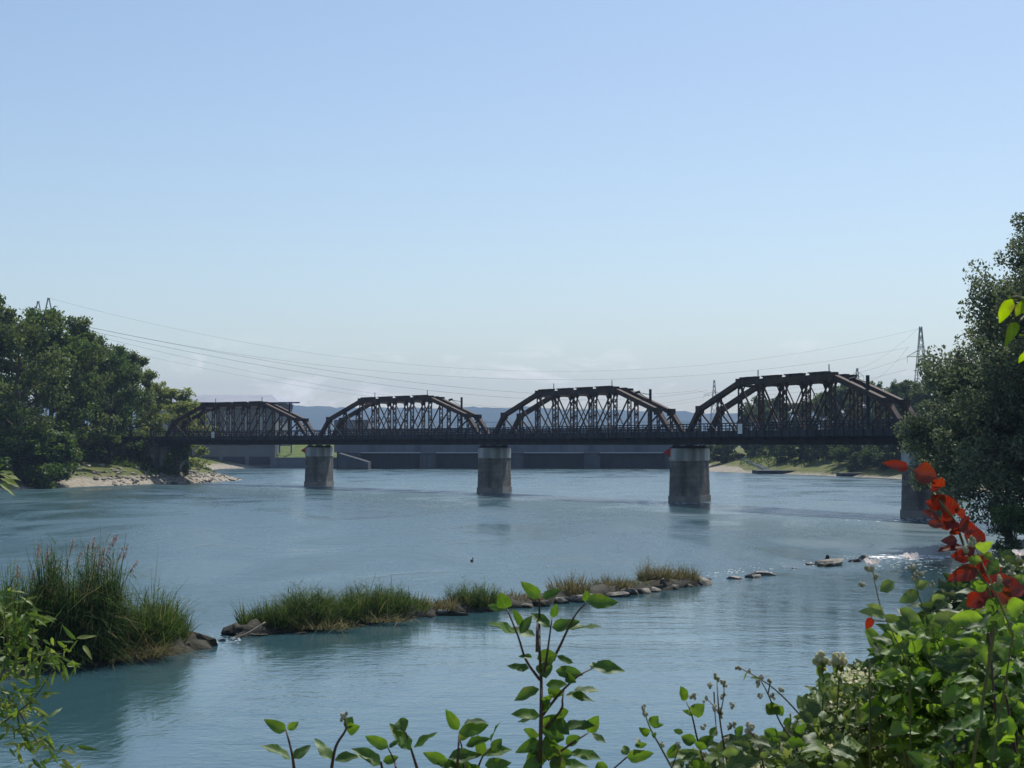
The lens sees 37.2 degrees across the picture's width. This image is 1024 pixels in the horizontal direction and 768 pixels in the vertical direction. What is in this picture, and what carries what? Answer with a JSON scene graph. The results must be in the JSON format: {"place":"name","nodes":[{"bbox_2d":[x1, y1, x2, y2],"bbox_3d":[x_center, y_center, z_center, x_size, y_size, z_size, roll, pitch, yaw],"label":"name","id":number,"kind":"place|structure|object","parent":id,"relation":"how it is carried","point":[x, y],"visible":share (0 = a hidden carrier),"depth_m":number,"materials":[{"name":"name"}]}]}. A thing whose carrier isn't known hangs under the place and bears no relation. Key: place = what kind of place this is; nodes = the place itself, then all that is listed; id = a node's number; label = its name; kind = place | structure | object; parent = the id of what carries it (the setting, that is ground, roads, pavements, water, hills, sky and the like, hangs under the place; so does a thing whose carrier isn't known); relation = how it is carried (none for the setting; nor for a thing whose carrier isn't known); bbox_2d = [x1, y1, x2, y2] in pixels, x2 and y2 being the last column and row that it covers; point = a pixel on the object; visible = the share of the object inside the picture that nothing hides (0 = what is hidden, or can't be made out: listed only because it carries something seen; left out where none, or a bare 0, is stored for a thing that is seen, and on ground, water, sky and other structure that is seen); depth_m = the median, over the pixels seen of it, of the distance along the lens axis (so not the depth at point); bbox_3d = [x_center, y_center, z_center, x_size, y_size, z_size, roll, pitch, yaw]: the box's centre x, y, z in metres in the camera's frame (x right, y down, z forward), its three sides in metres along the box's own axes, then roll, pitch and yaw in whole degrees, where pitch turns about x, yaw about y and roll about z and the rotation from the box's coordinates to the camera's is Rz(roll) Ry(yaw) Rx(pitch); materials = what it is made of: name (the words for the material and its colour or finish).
{"place":"outdoors","nodes":[
{"label":"outdoors","id":0,"kind":"place"},
{"bbox_2d":[142,591,202,640],"bbox_3d":[-10.794,7.255,46.989,2.878,1.805,2.982,0,-2,0],"label":"sedge clump","id":1,"kind":"object","parent":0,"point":[185,635],"visible":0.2,"depth_m":46.98,"materials":[{"name":"green plant"}]},
{"bbox_2d":[276,445,336,456],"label":"grass slope","id":2,"kind":"structure","parent":0,"point":[285,451],"depth_m":417.11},
{"bbox_2d":[2,401,931,445],"bbox_3d":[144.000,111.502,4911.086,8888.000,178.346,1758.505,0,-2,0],"label":"hills","id":3,"kind":"structure","parent":0,"point":[316,415],"depth_m":5124.40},
{"bbox_2d":[0,468,1023,767],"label":"river water","id":4,"kind":"structure","parent":0,"point":[252,536],"depth_m":64.02,"materials":[{"name":"teal liquid"}]},
{"bbox_2d":[0,546,83,668],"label":"reed clump","id":5,"kind":"object","parent":4,"relation":"in","point":[19,609],"visible":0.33,"depth_m":42.69,"materials":[{"name":"green plant"}]},
{"bbox_2d":[1,529,208,674],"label":"reed clump","id":6,"kind":"object","parent":4,"relation":"in","point":[102,620],"visible":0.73,"depth_m":43.53,"materials":[{"name":"plant"}]},
{"bbox_2d":[0,632,217,679],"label":"rubble groyne","id":7,"kind":"object","parent":4,"relation":"in","point":[197,641],"visible":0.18,"depth_m":45.58,"materials":[{"name":"rock"}]},
{"bbox_2d":[16,534,138,610],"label":"reed stalks","id":8,"kind":"object","parent":7,"relation":"on","point":[109,550],"visible":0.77,"depth_m":44.20,"materials":[{"name":"reed"},{"name":"dry grass"}]},
{"bbox_2d":[59,625,225,674],"bbox_3d":[-11.170,7.793,44.464,7.666,2.006,6.792,1,-3,-32],"label":"sedge clump","id":9,"kind":"object","parent":7,"relation":"on","point":[156,653],"visible":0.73,"depth_m":44.12,"materials":[{"name":"green plant"}]},
{"bbox_2d":[117,545,209,657],"bbox_3d":[-11.156,6.601,45.766,4.702,3.449,5.397,1,-2,-20],"label":"sedge clump","id":10,"kind":"object","parent":7,"relation":"on","point":[154,632],"visible":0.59,"depth_m":45.35,"materials":[{"name":"green plant"}]},
{"bbox_2d":[304,445,333,486],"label":"bridge pier","id":11,"kind":"structure","parent":4,"relation":"in","point":[319,465],"depth_m":230.02,"materials":[{"name":"concrete"}]},
{"bbox_2d":[152,398,324,444],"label":"truss span","id":12,"kind":"object","parent":11,"relation":"on","point":[247,438],"visible":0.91,"depth_m":243.97,"materials":[{"name":"metal"}]},
{"bbox_2d":[220,577,711,636],"bbox_3d":[-0.011,8.599,59.930,2.363,0.828,27.353,-2,-3,44],"label":"rubble groyne","id":13,"kind":"object","parent":4,"relation":"in","point":[237,628],"visible":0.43,"depth_m":57.51,"materials":[{"name":"stone"}]},
{"bbox_2d":[230,597,270,624],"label":"grass tuft","id":14,"kind":"object","parent":13,"relation":"on","point":[243,616],"visible":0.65,"depth_m":51.55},
{"bbox_2d":[239,594,320,630],"bbox_3d":[-7.804,7.750,51.387,3.581,1.352,4.127,0,-2,0],"label":"grass tuft","id":15,"kind":"object","parent":13,"relation":"on","point":[272,618],"visible":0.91,"depth_m":51.21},
{"bbox_2d":[248,576,369,631],"bbox_3d":[-7.130,7.556,52.235,4.760,1.880,5.057,0,-2,0],"label":"grass tuft","id":16,"kind":"object","parent":13,"relation":"on","point":[318,613],"visible":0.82,"depth_m":51.98,"materials":[{"name":"plant"}]},
{"bbox_2d":[281,615,373,636],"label":"grass tuft","id":17,"kind":"object","parent":13,"relation":"on","point":[328,626],"visible":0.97,"depth_m":51.13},
{"bbox_2d":[314,585,379,621],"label":"grass tuft","id":18,"kind":"object","parent":13,"relation":"on","point":[354,612],"visible":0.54,"depth_m":53.14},
{"bbox_2d":[331,574,407,622],"bbox_3d":[-5.177,7.622,54.448,3.388,1.737,3.316,1,-3,-25],"label":"grass tuft","id":19,"kind":"object","parent":13,"relation":"on","point":[377,599],"visible":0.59,"depth_m":54.13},
{"bbox_2d":[339,604,425,626],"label":"grass tuft","id":20,"kind":"object","parent":13,"relation":"on","point":[387,618],"visible":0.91,"depth_m":53.20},
{"bbox_2d":[369,576,434,615],"bbox_3d":[-4.398,7.739,55.639,3.450,1.557,3.712,0,-2,0],"label":"grass tuft","id":21,"kind":"object","parent":13,"relation":"on","point":[400,604],"visible":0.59,"depth_m":55.20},
{"bbox_2d":[414,594,462,610],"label":"grass tuft","id":22,"kind":"object","parent":13,"relation":"on","point":[447,606],"visible":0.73,"depth_m":56.53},
{"bbox_2d":[432,573,519,612],"bbox_3d":[-1.422,7.974,57.891,4.059,1.547,4.335,0,-2,0],"label":"grass tuft","id":23,"kind":"object","parent":13,"relation":"on","point":[483,597],"visible":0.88,"depth_m":57.80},
{"bbox_2d":[540,570,593,595],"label":"grass tuft","id":24,"kind":"object","parent":13,"relation":"on","point":[570,587],"visible":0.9,"depth_m":62.12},
{"bbox_2d":[587,572,635,589],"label":"grass tuft","id":25,"kind":"object","parent":13,"relation":"on","point":[613,583],"visible":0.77,"depth_m":64.64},
{"bbox_2d":[623,553,687,582],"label":"grass tuft","id":26,"kind":"object","parent":13,"relation":"on","point":[648,573],"visible":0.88,"depth_m":66.99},
{"bbox_2d":[655,562,702,581],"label":"grass tuft","id":27,"kind":"object","parent":13,"relation":"on","point":[684,574],"visible":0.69,"depth_m":68.21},
{"bbox_2d":[477,445,511,492],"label":"bridge pier","id":28,"kind":"structure","parent":4,"relation":"in","point":[494,469],"depth_m":198.59,"materials":[{"name":"concrete"}]},
{"bbox_2d":[305,390,500,444],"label":"truss span","id":29,"kind":"object","parent":28,"relation":"on","point":[414,438],"visible":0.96,"depth_m":214.58,"materials":[{"name":"metal"}]},
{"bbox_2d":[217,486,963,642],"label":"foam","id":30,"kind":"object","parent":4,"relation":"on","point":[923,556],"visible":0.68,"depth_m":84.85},
{"bbox_2d":[668,445,710,502],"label":"bridge pier","id":31,"kind":"structure","parent":4,"relation":"in","point":[689,480],"depth_m":165.62,"materials":[{"name":"concrete"}]},
{"bbox_2d":[478,384,685,444],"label":"truss span","id":32,"kind":"object","parent":31,"relation":"on","point":[590,436],"visible":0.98,"depth_m":182.13,"materials":[{"name":"metal"}]},
{"bbox_2d":[900,445,946,518],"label":"bridge pier","id":33,"kind":"structure","parent":4,"relation":"in","point":[913,504],"depth_m":129.93,"materials":[{"name":"concrete"}]},
{"bbox_2d":[669,364,938,444],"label":"truss span","id":34,"kind":"object","parent":33,"relation":"on","point":[784,434],"visible":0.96,"depth_m":147.42,"materials":[{"name":"metal"}]},
{"bbox_2d":[0,446,1023,559],"bbox_3d":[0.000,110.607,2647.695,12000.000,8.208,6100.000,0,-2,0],"label":"ground","id":35,"kind":"structure","parent":0,"point":[829,468],"depth_m":291.72,"materials":[{"name":"sand"}]},
{"bbox_2d":[0,464,20,613],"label":"willow branch","id":36,"kind":"object","parent":35,"relation":"on","point":[8,479],"visible":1,"depth_m":5.99,"materials":[{"name":"green plant"}]},
{"bbox_2d":[0,293,34,429],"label":"broadleaf tree","id":37,"kind":"object","parent":35,"relation":"on","point":[10,411],"visible":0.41,"depth_m":224.83,"materials":[{"name":"green plant"}]},
{"bbox_2d":[0,435,41,480],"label":"bank bush","id":38,"kind":"object","parent":35,"relation":"on","point":[5,449],"visible":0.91,"depth_m":218.40,"materials":[{"name":"green plant"}]},
{"bbox_2d":[0,422,71,488],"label":"bank bush","id":39,"kind":"object","parent":35,"relation":"on","point":[49,468],"visible":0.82,"depth_m":220.51,"materials":[{"name":"green plant"}]},
{"bbox_2d":[0,306,84,474],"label":"broadleaf tree","id":40,"kind":"object","parent":35,"relation":"on","point":[13,344],"visible":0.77,"depth_m":225.85,"materials":[{"name":"green plant"}]},
{"bbox_2d":[0,306,89,420],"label":"broadleaf tree","id":41,"kind":"object","parent":35,"relation":"on","point":[31,311],"visible":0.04,"depth_m":261.52,"materials":[{"name":"green plant"}]},
{"bbox_2d":[12,427,83,481],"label":"bank bush","id":42,"kind":"object","parent":35,"relation":"on","point":[66,440],"visible":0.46,"depth_m":225.27,"materials":[{"name":"green plant"}]},
{"bbox_2d":[0,588,98,767],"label":"willow branch","id":43,"kind":"object","parent":35,"relation":"on","point":[21,633],"visible":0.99,"depth_m":6.55,"materials":[{"name":"green plant"}]},
{"bbox_2d":[5,306,101,442],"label":"broadleaf tree","id":44,"kind":"object","parent":35,"relation":"on","point":[66,344],"visible":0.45,"depth_m":239.53,"materials":[{"name":"green plant"}]},
{"bbox_2d":[40,315,122,464],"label":"broadleaf tree","id":45,"kind":"object","parent":35,"relation":"on","point":[78,326],"visible":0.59,"depth_m":245.30,"materials":[{"name":"green plant"}]},
{"bbox_2d":[82,334,141,433],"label":"broadleaf tree","id":46,"kind":"object","parent":35,"relation":"on","point":[100,338],"visible":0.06,"depth_m":279.88,"materials":[{"name":"green plant"}]},
{"bbox_2d":[69,343,159,461],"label":"broadleaf tree","id":47,"kind":"object","parent":35,"relation":"on","point":[116,362],"visible":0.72,"depth_m":255.24,"materials":[{"name":"green plant"}]},
{"bbox_2d":[98,349,167,457],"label":"broadleaf tree","id":48,"kind":"object","parent":35,"relation":"on","point":[135,358],"visible":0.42,"depth_m":261.70,"materials":[{"name":"green plant"}]},
{"bbox_2d":[112,436,188,471],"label":"bridge abutment","id":49,"kind":"object","parent":35,"relation":"on","point":[158,453],"visible":0.41,"depth_m":257.33,"materials":[{"name":"concrete"}]},
{"bbox_2d":[135,367,173,457],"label":"broadleaf tree","id":50,"kind":"object","parent":35,"relation":"on","point":[155,408],"visible":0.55,"depth_m":267.26,"materials":[{"name":"green plant"}]},
{"bbox_2d":[71,467,239,484],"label":"gravel","id":51,"kind":"structure","parent":35,"relation":"on","point":[118,472],"depth_m":247.85,"materials":[{"name":"gravel"}]},
{"bbox_2d":[138,386,212,466],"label":"broadleaf tree","id":52,"kind":"object","parent":35,"relation":"on","point":[186,404],"visible":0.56,"depth_m":289.97,"materials":[{"name":"green plant"}]},
{"bbox_2d":[161,433,192,476],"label":"bank bush","id":53,"kind":"object","parent":35,"relation":"on","point":[171,463],"visible":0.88,"depth_m":253.06,"materials":[{"name":"green plant"}]},
{"bbox_2d":[171,400,222,463],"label":"broadleaf tree","id":54,"kind":"object","parent":35,"relation":"on","point":[201,451],"visible":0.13,"depth_m":312.19,"materials":[{"name":"green plant"}]},
{"bbox_2d":[135,395,294,467],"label":"power house","id":55,"kind":"structure","parent":35,"relation":"on","point":[256,455],"depth_m":419.65,"materials":[{"name":"concrete"}]},
{"bbox_2d":[260,719,310,767],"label":"dogwood shoot","id":56,"kind":"object","parent":35,"relation":"on","point":[277,726],"visible":1,"depth_m":3.17,"materials":[{"name":"green plant"}]},
{"bbox_2d":[269,457,336,467],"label":"flood wall","id":57,"kind":"structure","parent":35,"relation":"on","point":[287,462],"depth_m":408.46,"materials":[{"name":"concrete"}]},
{"bbox_2d":[314,711,359,767],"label":"dogwood shoot","id":58,"kind":"object","parent":35,"relation":"on","point":[351,728],"visible":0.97,"depth_m":3.22,"materials":[{"name":"green plant"}]},
{"bbox_2d":[351,735,398,767],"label":"dogwood shoot","id":59,"kind":"object","parent":35,"relation":"on","point":[371,757],"visible":1,"depth_m":3.13,"materials":[{"name":"green plant"}]},
{"bbox_2d":[389,717,436,767],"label":"dogwood shoot","id":60,"kind":"object","parent":35,"relation":"on","point":[398,728],"visible":0.99,"depth_m":3.27,"materials":[{"name":"green plant"}]},
{"bbox_2d":[423,709,511,767],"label":"dogwood shoot","id":61,"kind":"object","parent":35,"relation":"on","point":[461,757],"visible":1,"depth_m":3.22,"materials":[{"name":"green plant"}]},
{"bbox_2d":[100,448,887,473],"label":"bank grass","id":62,"kind":"structure","parent":35,"relation":"on","point":[146,463],"depth_m":259.90,"materials":[{"name":"plant"}]},
{"bbox_2d":[334,420,696,469],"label":"river dam","id":63,"kind":"structure","parent":35,"relation":"on","point":[358,457],"depth_m":401.79,"materials":[{"name":"concrete"}]},
{"bbox_2d":[488,581,624,767],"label":"dogwood sapling","id":64,"kind":"object","parent":35,"relation":"on","point":[553,729],"visible":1,"depth_m":3.28,"materials":[{"name":"green plant"}]},
{"bbox_2d":[614,737,653,767],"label":"dogwood shoot","id":65,"kind":"object","parent":35,"relation":"on","point":[634,756],"visible":1,"depth_m":3.17,"materials":[{"name":"green plant"}]},
{"bbox_2d":[639,703,680,767],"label":"bramble cane","id":66,"kind":"object","parent":35,"relation":"on","point":[653,722],"visible":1,"depth_m":3.27,"materials":[{"name":"green plant"}]},
{"bbox_2d":[666,686,717,767],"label":"bramble cane","id":67,"kind":"object","parent":35,"relation":"on","point":[697,710],"visible":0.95,"depth_m":3.32,"materials":[{"name":"green plant"}]},
{"bbox_2d":[694,672,742,763],"bbox_3d":[0.437,1.883,3.228,0.099,2.525,0.077,1,-3,-28],"label":"bramble cane","id":68,"kind":"object","parent":35,"relation":"on","point":[738,731],"visible":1,"depth_m":3.27,"materials":[{"name":"green plant"}]},
{"bbox_2d":[710,445,736,462],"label":"bank bush","id":69,"kind":"object","parent":35,"relation":"on","point":[725,457],"visible":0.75,"depth_m":392.60,"materials":[{"name":"green plant"}]},
{"bbox_2d":[732,405,765,460],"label":"tree","id":70,"kind":"object","parent":35,"relation":"on","point":[746,448],"visible":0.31,"depth_m":393.42,"materials":[{"name":"green plant"}]},
{"bbox_2d":[744,721,768,767],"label":"bramble cane","id":71,"kind":"object","parent":35,"relation":"on","point":[749,729],"visible":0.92,"depth_m":3.17,"materials":[{"name":"green plant"}]},
{"bbox_2d":[668,727,870,767],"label":"dogwood shrub","id":72,"kind":"object","parent":35,"relation":"on","point":[741,751],"visible":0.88,"depth_m":3.37,"materials":[{"name":"green plant"}]},
{"bbox_2d":[755,674,807,762],"bbox_3d":[0.608,1.909,3.325,0.125,2.532,0.064,1,-2,-24],"label":"bramble cane","id":73,"kind":"object","parent":35,"relation":"on","point":[771,734],"visible":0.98,"depth_m":3.37,"materials":[{"name":"green plant"}]},
{"bbox_2d":[765,396,801,449],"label":"tree","id":74,"kind":"object","parent":35,"relation":"on","point":[767,412],"visible":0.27,"depth_m":389.19,"materials":[{"name":"green plant"}]},
{"bbox_2d":[773,445,810,462],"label":"bank bush","id":75,"kind":"object","parent":35,"relation":"on","point":[789,453],"visible":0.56,"depth_m":343.58,"materials":[{"name":"green plant"}]},
{"bbox_2d":[793,445,830,461],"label":"bank bush","id":76,"kind":"object","parent":35,"relation":"on","point":[803,453],"visible":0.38,"depth_m":339.50,"materials":[{"name":"green plant"}]},
{"bbox_2d":[812,650,828,737],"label":"flower stalk","id":77,"kind":"object","parent":35,"relation":"on","point":[819,660],"visible":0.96,"depth_m":3.67,"materials":[{"name":"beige plant"}]},
{"bbox_2d":[807,428,840,459],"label":"bank bush","id":78,"kind":"object","parent":35,"relation":"on","point":[816,454],"visible":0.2,"depth_m":333.12,"materials":[{"name":"green plant"}]},
{"bbox_2d":[827,652,847,727],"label":"flower stalk","id":79,"kind":"object","parent":35,"relation":"on","point":[837,660],"visible":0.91,"depth_m":3.67,"materials":[{"name":"beige plant"}]},
{"bbox_2d":[818,385,860,445],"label":"tree","id":80,"kind":"object","parent":35,"relation":"on","point":[841,393],"visible":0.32,"depth_m":370.55,"materials":[{"name":"green plant"}]},
{"bbox_2d":[782,659,915,767],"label":"dogwood shrub","id":81,"kind":"object","parent":35,"relation":"on","point":[853,696],"visible":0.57,"depth_m":3.65,"materials":[{"name":"green plant"}]},
{"bbox_2d":[833,445,869,460],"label":"bank bush","id":82,"kind":"object","parent":35,"relation":"on","point":[855,448],"visible":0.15,"depth_m":314.56,"materials":[{"name":"green plant"}]},
{"bbox_2d":[846,450,871,471],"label":"bank bush","id":83,"kind":"object","parent":35,"relation":"on","point":[855,458],"visible":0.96,"depth_m":307.09,"materials":[{"name":"green plant"}]},
{"bbox_2d":[859,445,898,465],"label":"bank bush","id":84,"kind":"object","parent":35,"relation":"on","point":[867,452],"visible":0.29,"depth_m":304.46,"materials":[{"name":"green plant"}]},
{"bbox_2d":[858,558,910,767],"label":"bramble cane","id":85,"kind":"object","parent":35,"relation":"on","point":[874,609],"visible":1,"depth_m":3.08,"materials":[{"name":"green plant"}]},
{"bbox_2d":[871,445,900,470],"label":"bank bush","id":86,"kind":"object","parent":35,"relation":"on","point":[881,458],"visible":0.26,"depth_m":296.13,"materials":[{"name":"green plant"}]},
{"bbox_2d":[881,379,922,427],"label":"tree","id":87,"kind":"object","parent":35,"relation":"on","point":[905,386],"visible":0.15,"depth_m":348.69,"materials":[{"name":"green plant"}]},
{"bbox_2d":[890,381,937,427],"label":"tree","id":88,"kind":"object","parent":35,"relation":"on","point":[917,395],"visible":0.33,"depth_m":329.33,"materials":[{"name":"green plant"}]},
{"bbox_2d":[907,327,934,415],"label":"power pylon","id":89,"kind":"object","parent":35,"relation":"on","point":[920,338],"visible":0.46,"depth_m":480.58,"materials":[{"name":"metal"}]},
{"bbox_2d":[859,609,987,767],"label":"dogwood shrub","id":90,"kind":"object","parent":35,"relation":"on","point":[889,701],"visible":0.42,"depth_m":3.26,"materials":[{"name":"green plant"}]},
{"bbox_2d":[895,552,956,717],"bbox_3d":[0.873,1.849,3.569,0.143,2.963,0.923,0,-2,0],"label":"bramble cane","id":91,"kind":"object","parent":35,"relation":"on","point":[908,616],"visible":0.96,"depth_m":3.18,"materials":[{"name":"green plant"}]},
{"bbox_2d":[913,378,943,427],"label":"tree","id":92,"kind":"object","parent":35,"relation":"on","point":[929,392],"visible":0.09,"depth_m":309.82,"materials":[{"name":"green plant"}]},
{"bbox_2d":[883,460,1023,767],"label":"red shoot","id":93,"kind":"object","parent":35,"relation":"on","point":[947,506],"visible":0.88,"depth_m":2.59,"materials":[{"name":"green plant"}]},
{"bbox_2d":[893,334,1023,543],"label":"willow tree","id":94,"kind":"object","parent":35,"relation":"on","point":[934,429],"visible":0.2,"depth_m":91.22,"materials":[{"name":"green plant"}]},
{"bbox_2d":[906,604,1023,767],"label":"dogwood shrub","id":95,"kind":"object","parent":35,"relation":"on","point":[954,750],"visible":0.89,"depth_m":2.88,"materials":[{"name":"green plant"}]},
{"bbox_2d":[908,246,1023,534],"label":"willow tree","id":96,"kind":"object","parent":35,"relation":"on","point":[1006,372],"visible":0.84,"depth_m":85.56,"materials":[{"name":"green plant"}]},
{"bbox_2d":[919,547,1023,630],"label":"dogwood shrub","id":97,"kind":"object","parent":35,"relation":"on","point":[955,593],"visible":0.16,"depth_m":3.66,"materials":[{"name":"green plant"}]},
{"bbox_2d":[963,535,1023,767],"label":"bramble cane","id":98,"kind":"object","parent":35,"relation":"on","point":[1015,609],"visible":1,"depth_m":2.54,"materials":[{"name":"green plant"}]},
{"bbox_2d":[977,212,1023,492],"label":"willow tree","id":99,"kind":"object","parent":35,"relation":"on","point":[1019,259],"visible":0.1,"depth_m":93.53,"materials":[{"name":"green plant"}]},
{"bbox_2d":[984,520,1023,551],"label":"bank bush","id":100,"kind":"object","parent":35,"relation":"on","point":[1006,529],"visible":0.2,"depth_m":88.33,"materials":[{"name":"green plant"}]},
{"bbox_2d":[987,503,1023,559],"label":"bank bush","id":101,"kind":"object","parent":35,"relation":"on","point":[1012,514],"visible":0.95,"depth_m":79.52,"materials":[{"name":"green plant"}]},
{"bbox_2d":[998,295,1023,362],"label":"lime branch","id":102,"kind":"object","parent":35,"relation":"on","point":[1006,308],"visible":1,"depth_m":2.11,"materials":[{"name":"green plant"}]},
{"bbox_2d":[0,0,1023,413],"label":"sky","id":103,"kind":"structure","parent":0,"point":[560,193],"materials":[{"name":"blue"}]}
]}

